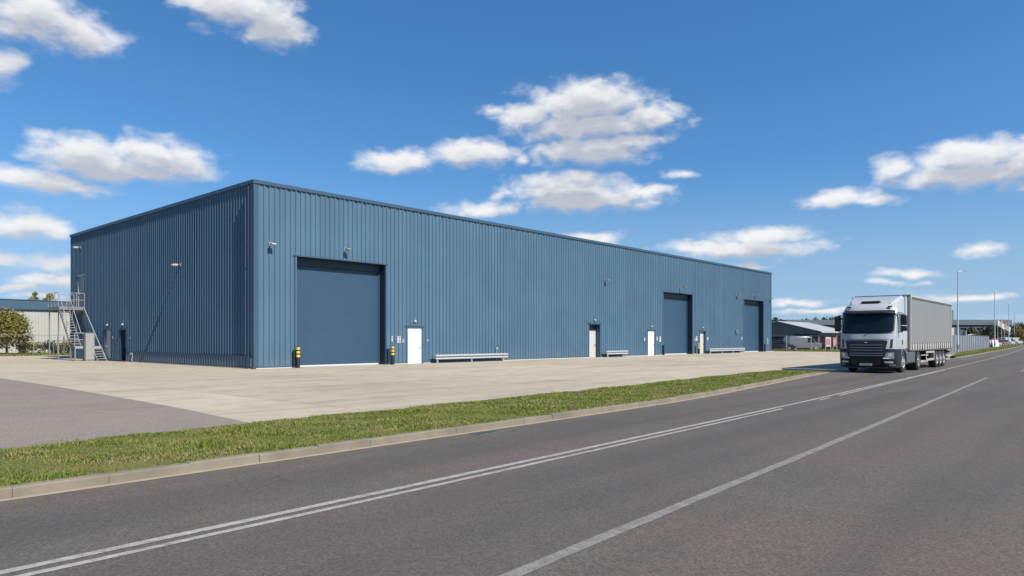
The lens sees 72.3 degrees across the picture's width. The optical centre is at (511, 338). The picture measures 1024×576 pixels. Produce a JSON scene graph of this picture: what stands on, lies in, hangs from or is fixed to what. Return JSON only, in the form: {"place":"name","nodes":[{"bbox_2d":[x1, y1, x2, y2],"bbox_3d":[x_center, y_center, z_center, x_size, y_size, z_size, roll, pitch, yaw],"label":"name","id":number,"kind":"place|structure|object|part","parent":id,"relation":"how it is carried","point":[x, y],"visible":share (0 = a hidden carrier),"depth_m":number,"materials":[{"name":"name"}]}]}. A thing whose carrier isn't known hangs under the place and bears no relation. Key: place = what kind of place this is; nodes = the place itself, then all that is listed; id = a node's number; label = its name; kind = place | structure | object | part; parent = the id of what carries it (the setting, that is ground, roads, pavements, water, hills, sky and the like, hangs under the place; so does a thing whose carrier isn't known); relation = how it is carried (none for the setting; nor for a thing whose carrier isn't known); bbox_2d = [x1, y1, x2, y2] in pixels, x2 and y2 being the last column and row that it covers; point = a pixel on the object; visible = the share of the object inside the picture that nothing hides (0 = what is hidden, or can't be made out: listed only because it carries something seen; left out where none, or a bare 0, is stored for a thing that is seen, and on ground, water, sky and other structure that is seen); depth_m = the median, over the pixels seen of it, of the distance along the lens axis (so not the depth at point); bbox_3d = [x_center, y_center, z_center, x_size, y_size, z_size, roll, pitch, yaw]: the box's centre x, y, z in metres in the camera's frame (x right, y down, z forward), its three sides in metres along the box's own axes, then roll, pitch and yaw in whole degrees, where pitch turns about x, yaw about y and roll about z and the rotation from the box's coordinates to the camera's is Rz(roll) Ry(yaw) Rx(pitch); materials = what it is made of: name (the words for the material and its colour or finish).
{"place":"outdoors","nodes":[
{"label":"outdoors","id":0,"kind":"place"},
{"bbox_2d":[0,352,69,355],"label":"rough grass","id":1,"kind":"structure","parent":0,"point":[29,354],"depth_m":69.01,"materials":[{"name":"green plant"}]},
{"bbox_2d":[53,336,67,353],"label":"valve post","id":2,"kind":"object","parent":1,"relation":"on","point":[64,343],"visible":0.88,"depth_m":70.36,"materials":[{"name":"metal"}]},
{"bbox_2d":[0,378,248,448],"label":"car park","id":3,"kind":"structure","parent":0,"point":[32,414],"depth_m":14.82,"materials":[{"name":"grey asphalt"}]},
{"bbox_2d":[0,370,827,485],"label":"verge","id":4,"kind":"structure","parent":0,"point":[104,468],"depth_m":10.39,"materials":[{"name":"green plant"}]},
{"bbox_2d":[0,351,956,422],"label":"yard","id":5,"kind":"structure","parent":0,"point":[248,395],"depth_m":29.10,"materials":[{"name":"concrete"}]},
{"bbox_2d":[48,292,106,360],"bbox_3d":[-33.853,-0.924,54.561,7.739,5.456,1.867,0,0,42],"label":"fire stair","id":6,"kind":"object","parent":5,"relation":"on","point":[59,309],"visible":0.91,"depth_m":54.63,"materials":[{"name":"metal"}]},
{"bbox_2d":[83,332,94,360],"bbox_3d":[-31.629,0.570,52.454,0.520,2.160,0.660,0,0,42],"label":"electrical cabinet","id":7,"kind":"object","parent":5,"relation":"on","point":[89,346],"visible":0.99,"depth_m":52.27,"materials":[{"name":"metal"}]},
{"bbox_3d":[-31.465,0.565,52.307,0.013,1.930,0.540,0,0,42],"label":"door","id":8,"kind":"part","parent":7,"relation":"part of","materials":[{"name":"white metal"}]},
{"bbox_2d":[292,350,295,367],"bbox_3d":[-12.332,1.140,39.784,0.200,1.020,0.240,0,0,42],"label":"guard post","id":9,"kind":"object","parent":5,"relation":"on","point":[294,358],"visible":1,"depth_m":39.72,"materials":[{"name":"metal"}]},
{"bbox_2d":[296,346,299,367],"bbox_3d":[-12.107,1.040,39.690,0.280,1.220,0.280,0,0,42],"label":"bollard","id":10,"kind":"object","parent":5,"relation":"on","point":[297,356],"visible":0.96,"depth_m":39.60,"materials":[{"name":"black plastic"}]},
{"bbox_2d":[386,349,389,364],"bbox_3d":[-7.879,1.140,44.763,0.200,1.020,0.240,0,0,42],"label":"guard post","id":11,"kind":"object","parent":5,"relation":"on","point":[388,356],"visible":1,"depth_m":44.72,"materials":[{"name":"metal"}]},
{"bbox_2d":[390,346,395,364],"bbox_3d":[-7.607,1.040,44.722,0.280,1.220,0.280,0,0,42],"label":"bollard","id":12,"kind":"object","parent":5,"relation":"on","point":[392,355],"visible":1,"depth_m":44.63,"materials":[{"name":"black plastic"}]},
{"bbox_2d":[69,179,771,368],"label":"warehouse","id":13,"kind":"structure","parent":5,"relation":"on","point":[231,289],"depth_m":47.76,"materials":[{"name":"metal"}]},
{"bbox_2d":[77,274,84,306],"bbox_3d":[-34.852,-3.892,56.852,1.710,2.585,0.240,0,0,42],"label":"personnel door","id":14,"kind":"structure","parent":13,"relation":"in","point":[80,277],"depth_m":56.87,"materials":[{"name":"metal"}]},
{"bbox_2d":[104,328,113,360],"bbox_3d":[-30.344,0.433,52.833,1.510,2.435,0.260,0,0,42],"label":"personnel door","id":15,"kind":"structure","parent":13,"relation":"in","point":[107,330],"depth_m":52.88,"materials":[{"name":"metal"}]},
{"bbox_2d":[119,328,126,359],"bbox_3d":[-27.972,0.443,50.887,1.420,2.415,0.520,0,0,42],"label":"personnel door","id":16,"kind":"structure","parent":13,"relation":"in","point":[123,331],"depth_m":51.18,"materials":[{"name":"metal"}]},
{"bbox_2d":[297,258,379,366],"bbox_3d":[-10.609,-1.537,42.798,0.230,6.363,6.210,0,0,42],"label":"roller door","id":17,"kind":"structure","parent":13,"relation":"in","point":[337,302],"depth_m":42.80,"materials":[{"name":"blue metal"}]},
{"bbox_2d":[405,325,424,363],"bbox_3d":[-6.512,0.388,46.660,0.250,2.525,1.610,0,0,42],"label":"personnel door","id":18,"kind":"structure","parent":13,"relation":"in","point":[414,333],"depth_m":46.65,"materials":[{"name":"white paint"}]},
{"bbox_2d":[589,323,601,356],"bbox_3d":[7.091,0.118,62.184,0.670,3.065,2.010,0,0,42],"label":"personnel door","id":19,"kind":"structure","parent":13,"relation":"in","point":[594,335],"depth_m":62.64,"materials":[{"name":"metal"}]},
{"bbox_2d":[647,329,654,355],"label":"personnel door","id":20,"kind":"structure","parent":13,"relation":"in","point":[651,332],"depth_m":69.32,"materials":[{"name":"white paint"}]},
{"bbox_2d":[664,293,687,354],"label":"roller door","id":21,"kind":"structure","parent":13,"relation":"in","point":[674,304],"depth_m":73.95,"materials":[{"name":"blue metal"}]},
{"bbox_2d":[699,330,706,353],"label":"personnel door","id":22,"kind":"structure","parent":13,"relation":"in","point":[702,333],"depth_m":77.82,"materials":[{"name":"metal"}]},
{"bbox_2d":[744,300,759,351],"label":"roller door","id":23,"kind":"structure","parent":13,"relation":"in","point":[750,307],"depth_m":88.40,"materials":[{"name":"blue metal"}]},
{"bbox_2d":[436,353,507,362],"bbox_3d":[-2.838,1.361,49.934,0.400,0.571,7.230,0,0,42],"label":"guard rail","id":24,"kind":"object","parent":5,"relation":"on","point":[472,357],"visible":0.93,"depth_m":49.62,"materials":[{"name":"metal"}]},
{"bbox_2d":[607,350,627,356],"bbox_3d":[9.454,1.361,63.680,0.400,0.571,3.450,0,0,42],"label":"guard rail","id":25,"kind":"object","parent":5,"relation":"on","point":[625,351],"visible":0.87,"depth_m":63.62,"materials":[{"name":"metal"}]},
{"bbox_2d":[710,348,744,353],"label":"guard rail","id":26,"kind":"object","parent":5,"relation":"on","point":[721,350],"visible":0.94,"depth_m":80.10,"materials":[{"name":"metal"}]},
{"bbox_2d":[0,344,1023,575],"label":"road","id":27,"kind":"structure","parent":0,"point":[935,488],"depth_m":7.16,"materials":[{"name":"grey asphalt"}]},
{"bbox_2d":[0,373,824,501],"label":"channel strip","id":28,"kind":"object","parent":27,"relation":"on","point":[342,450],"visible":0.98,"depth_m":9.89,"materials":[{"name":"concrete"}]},
{"bbox_2d":[15,370,942,575],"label":"second centre line","id":29,"kind":"object","parent":27,"relation":"on","point":[180,541],"visible":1,"depth_m":6.72,"materials":[{"name":"paint"}]},
{"bbox_2d":[470,430,503,434],"bbox_3d":[-0.439,1.669,12.325,0.240,0.061,0.640,0,0,40],"label":"drain grate","id":30,"kind":"object","parent":27,"relation":"on","point":[487,432],"visible":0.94,"depth_m":12.29,"materials":[{"name":"metal"}]},
{"bbox_2d":[0,348,1022,573],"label":"line","id":31,"kind":"object","parent":27,"relation":"on","point":[187,532],"visible":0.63,"depth_m":7.01,"materials":[{"name":"paint"}]},
{"bbox_2d":[500,378,986,575],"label":"lane line","id":32,"kind":"object","parent":27,"relation":"on","point":[548,559],"visible":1,"depth_m":6.80,"materials":[{"name":"paint"}]},
{"bbox_2d":[835,295,951,371],"bbox_3d":[21.752,-0.287,39.198,3.240,3.875,14.530,0,0,41],"label":"lorry","id":33,"kind":"object","parent":27,"relation":"on","point":[899,333],"visible":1,"depth_m":34.49,"materials":[{"name":"paint"}]},
{"bbox_2d":[0,0,1023,326],"label":"sky","id":34,"kind":"structure","parent":0,"point":[838,150],"materials":[{"name":"blue"}]},
{"bbox_2d":[1001,319,1006,339],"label":"flag pole","id":35,"kind":"object","parent":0,"point":[1005,324],"visible":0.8,"depth_m":161.10,"materials":[{"name":"fabric"}]},
{"label":"ground","id":36,"kind":"structure","parent":0,"visible":0},
{"bbox_2d":[0,308,33,353],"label":"tree","id":37,"kind":"object","parent":36,"relation":"on","point":[13,326],"visible":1,"depth_m":69.54,"materials":[{"name":"green plant"}]},
{"bbox_2d":[14,342,40,353],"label":"shrub","id":38,"kind":"object","parent":36,"relation":"on","point":[27,349],"visible":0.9,"depth_m":71.52,"materials":[{"name":"green plant"}]},
{"bbox_2d":[28,291,38,299],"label":"tree","id":39,"kind":"object","parent":36,"relation":"on","point":[34,294],"visible":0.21,"depth_m":112.18,"materials":[{"name":"green plant"}]},
{"bbox_2d":[0,299,69,352],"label":"industrial building","id":40,"kind":"structure","parent":36,"relation":"on","point":[36,312],"depth_m":83.76,"materials":[{"name":"white metal"}]},
{"bbox_2d":[0,335,69,353],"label":"wire fence","id":41,"kind":"object","parent":36,"relation":"on","point":[35,346],"visible":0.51,"depth_m":70.17,"materials":[{"name":"metal"}]},
{"bbox_2d":[43,294,54,299],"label":"tree","id":42,"kind":"object","parent":36,"relation":"on","point":[46,297],"visible":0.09,"depth_m":113.28,"materials":[{"name":"green plant"}]},
{"bbox_2d":[36,340,62,352],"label":"shrub","id":43,"kind":"object","parent":36,"relation":"on","point":[45,345],"visible":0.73,"depth_m":73.27,"materials":[{"name":"green plant"}]},
{"bbox_2d":[56,341,69,352],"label":"shrub","id":44,"kind":"object","parent":36,"relation":"on","point":[67,347],"visible":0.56,"depth_m":73.88,"materials":[{"name":"green plant"}]},
{"bbox_2d":[0,372,827,499],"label":"kerb","id":45,"kind":"structure","parent":36,"relation":"on","point":[34,488],"depth_m":9.79,"materials":[{"name":"concrete"}]},
{"bbox_2d":[772,340,796,349],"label":"parked car","id":46,"kind":"object","parent":36,"relation":"on","point":[782,344],"visible":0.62,"depth_m":98.36,"materials":[{"name":"metal"}]},
{"bbox_2d":[784,336,821,349],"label":"parked van","id":47,"kind":"object","parent":36,"relation":"on","point":[805,342],"visible":0.58,"depth_m":100.54,"materials":[{"name":"silver metal"}]},
{"bbox_2d":[772,335,839,350],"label":"chainlink fence","id":48,"kind":"object","parent":36,"relation":"on","point":[810,343],"visible":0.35,"depth_m":92.80,"materials":[{"name":"metal"}]},
{"bbox_2d":[772,321,840,348],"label":"storage shed","id":49,"kind":"structure","parent":36,"relation":"on","point":[781,330],"depth_m":113.51,"materials":[{"name":"grey paint"}]},
{"bbox_2d":[772,336,784,339],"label":"doorway","id":50,"kind":"structure","parent":49,"relation":"in","point":[773,337],"depth_m":114.32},
{"bbox_2d":[825,337,830,349],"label":"banner sign","id":51,"kind":"object","parent":36,"relation":"on","point":[827,342],"visible":0.88,"depth_m":98.16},
{"bbox_2d":[819,335,840,348],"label":"shipping container","id":52,"kind":"object","parent":36,"relation":"on","point":[831,336],"visible":0.45,"depth_m":102.89,"materials":[{"name":"red metal"}]},
{"bbox_2d":[832,337,835,349],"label":"banner sign","id":53,"kind":"object","parent":36,"relation":"on","point":[834,342],"visible":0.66,"depth_m":98.14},
{"bbox_2d":[772,349,946,352],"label":"rough grass","id":54,"kind":"structure","parent":36,"relation":"on","point":[824,350],"depth_m":93.68,"materials":[{"name":"green plant"}]},
{"bbox_2d":[772,310,1011,336],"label":"grey warehouse","id":55,"kind":"structure","parent":36,"relation":"on","point":[975,324],"depth_m":189.59,"materials":[{"name":"metal"}]},
{"bbox_2d":[947,334,988,354],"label":"palisade fence","id":56,"kind":"object","parent":36,"relation":"on","point":[969,342],"visible":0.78,"depth_m":91.63,"materials":[{"name":"metal"}]},
{"bbox_2d":[961,327,980,335],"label":"tree","id":57,"kind":"object","parent":36,"relation":"on","point":[970,330],"visible":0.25,"depth_m":175.59,"materials":[{"name":"green plant"}]},
{"bbox_2d":[977,324,998,339],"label":"tree","id":58,"kind":"object","parent":36,"relation":"on","point":[987,331],"visible":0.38,"depth_m":179.27,"materials":[{"name":"green plant"}]},
{"bbox_2d":[954,344,1022,357],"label":"kerb","id":59,"kind":"structure","parent":36,"relation":"on","point":[984,352],"depth_m":76.60,"materials":[{"name":"concrete"}]},
{"bbox_2d":[987,325,1011,336],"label":"tree","id":60,"kind":"object","parent":36,"relation":"on","point":[999,332],"visible":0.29,"depth_m":181.59,"materials":[{"name":"green plant"}]},
{"bbox_2d":[997,319,1003,337],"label":"flag pole","id":61,"kind":"object","parent":36,"relation":"on","point":[1000,324],"visible":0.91,"depth_m":154.98,"materials":[{"name":"white fabric"}]},
{"bbox_2d":[998,337,1014,344],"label":"parked van","id":62,"kind":"object","parent":36,"relation":"on","point":[1010,340],"visible":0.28,"depth_m":170.16,"materials":[{"name":"white metal"}]},
{"bbox_2d":[1013,338,1022,343],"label":"parked van","id":63,"kind":"object","parent":36,"relation":"on","point":[1018,340],"visible":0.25,"depth_m":193.26,"materials":[{"name":"white metal"}]},
{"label":"verge","id":64,"kind":"structure","parent":0,"visible":0},
{"bbox_2d":[957,270,969,352],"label":"street lamp","id":65,"kind":"object","parent":64,"relation":"on","point":[958,314],"visible":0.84,"depth_m":77.01,"materials":[{"name":"metal"}]},
{"bbox_2d":[950,345,1018,357],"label":"verge grass","id":66,"kind":"structure","parent":64,"relation":"on","point":[965,353],"depth_m":85.64,"materials":[{"name":"green plant"}]},
{"bbox_2d":[990,338,998,346],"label":"board sign","id":67,"kind":"object","parent":64,"relation":"on","point":[996,342],"visible":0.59,"depth_m":134.90,"materials":[{"name":"white paint"}]},
{"bbox_2d":[994,291,996,346],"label":"street lamp","id":68,"kind":"object","parent":64,"relation":"on","point":[994,319],"visible":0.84,"depth_m":123.77,"materials":[{"name":"metal"}]},
{"bbox_2d":[1008,303,1009,340],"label":"street lamp","id":69,"kind":"object","parent":64,"relation":"on","point":[1008,321],"visible":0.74,"depth_m":165.14,"materials":[{"name":"metal"}]},
{"bbox_2d":[1010,325,1020,337],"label":"tree","id":70,"kind":"object","parent":64,"relation":"on","point":[1013,335],"visible":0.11,"depth_m":203.00,"materials":[{"name":"green plant"}]},
{"bbox_2d":[1011,322,1023,339],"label":"tree","id":71,"kind":"object","parent":64,"relation":"on","point":[1021,333],"visible":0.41,"depth_m":212.67,"materials":[{"name":"green plant"}]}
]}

